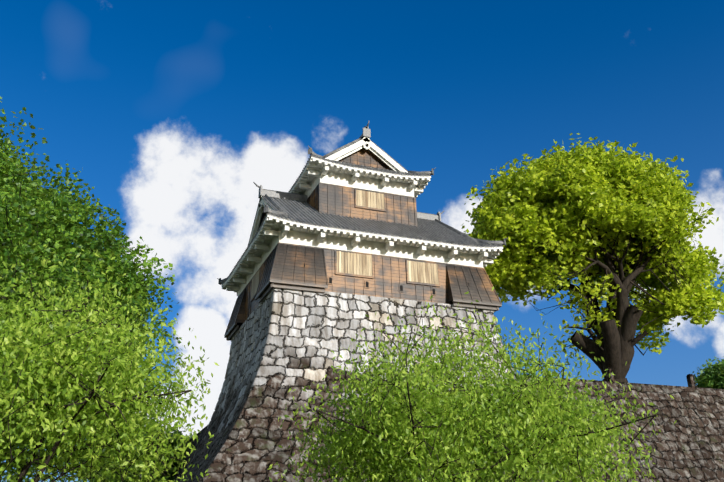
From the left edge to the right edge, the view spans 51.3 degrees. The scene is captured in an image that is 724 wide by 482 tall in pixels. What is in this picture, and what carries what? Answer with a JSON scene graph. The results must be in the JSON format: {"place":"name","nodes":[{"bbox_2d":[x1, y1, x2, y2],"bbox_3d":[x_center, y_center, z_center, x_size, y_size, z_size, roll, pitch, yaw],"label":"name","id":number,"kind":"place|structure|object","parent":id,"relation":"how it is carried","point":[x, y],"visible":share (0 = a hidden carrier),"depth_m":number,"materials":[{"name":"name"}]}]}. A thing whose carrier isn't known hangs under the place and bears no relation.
{"place":"outdoors","nodes":[
{"label":"outdoors","id":0,"kind":"place"},
{"bbox_2d":[0,0,723,481],"label":"sky","id":1,"kind":"structure","parent":0,"point":[172,111],"materials":[{"name":"blue"}]},
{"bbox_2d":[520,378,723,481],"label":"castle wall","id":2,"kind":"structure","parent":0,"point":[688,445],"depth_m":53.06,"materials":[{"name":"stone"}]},
{"label":"ground","id":3,"kind":"structure","parent":0,"visible":0},
{"bbox_2d":[0,97,184,481],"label":"tall tree","id":4,"kind":"object","parent":3,"relation":"on","point":[31,214],"visible":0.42,"depth_m":23.20,"materials":[{"name":"green plant"}]},
{"bbox_2d":[0,235,218,481],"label":"cherry tree","id":5,"kind":"object","parent":3,"relation":"on","point":[57,386],"visible":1,"depth_m":14.44,"materials":[{"name":"green plant"}]},
{"bbox_2d":[76,415,191,481],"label":"bush","id":6,"kind":"object","parent":3,"relation":"on","point":[171,473],"visible":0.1,"depth_m":70.77,"materials":[{"name":"green plant"}]},
{"bbox_2d":[178,288,615,481],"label":"stone base","id":7,"kind":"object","parent":3,"relation":"on","point":[283,341],"visible":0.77,"depth_m":45.66,"materials":[{"name":"stone"}]},
{"bbox_2d":[217,121,507,340],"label":"castle tower","id":8,"kind":"structure","parent":7,"relation":"on","point":[348,218],"depth_m":52.11,"materials":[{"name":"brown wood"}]},
{"bbox_2d":[172,376,723,481],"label":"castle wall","id":9,"kind":"structure","parent":3,"relation":"on","point":[200,434],"depth_m":66.26,"materials":[{"name":"grey stone"}]},
{"bbox_2d":[605,368,615,381],"bbox_3d":[18.229,9.886,55.494,0.520,1.070,0.520,7,-24,-20],"label":"stone post","id":10,"kind":"object","parent":9,"relation":"on","point":[610,371],"visible":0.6,"depth_m":55.37,"materials":[{"name":"grey stone"}]},
{"bbox_2d":[686,374,696,386],"bbox_3d":[25.371,10.815,58.142,0.520,1.070,0.520,7,-24,-20],"label":"stone post","id":11,"kind":"object","parent":9,"relation":"on","point":[690,380],"visible":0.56,"depth_m":58.02,"materials":[{"name":"grey stone"}]},
{"bbox_2d":[267,286,676,481],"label":"cherry tree","id":12,"kind":"object","parent":3,"relation":"on","point":[500,431],"visible":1,"depth_m":16.98,"materials":[{"name":"green plant"}]},
{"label":"bailey terrace ground","id":13,"kind":"structure","parent":0,"visible":0},
{"bbox_2d":[461,133,723,382],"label":"camphor tree","id":14,"kind":"object","parent":13,"relation":"on","point":[620,225],"visible":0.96,"depth_m":59.78,"materials":[{"name":"green plant"}]},
{"bbox_2d":[692,357,723,388],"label":"bush","id":15,"kind":"object","parent":13,"relation":"on","point":[711,377],"visible":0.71,"depth_m":80.40,"materials":[{"name":"green plant"}]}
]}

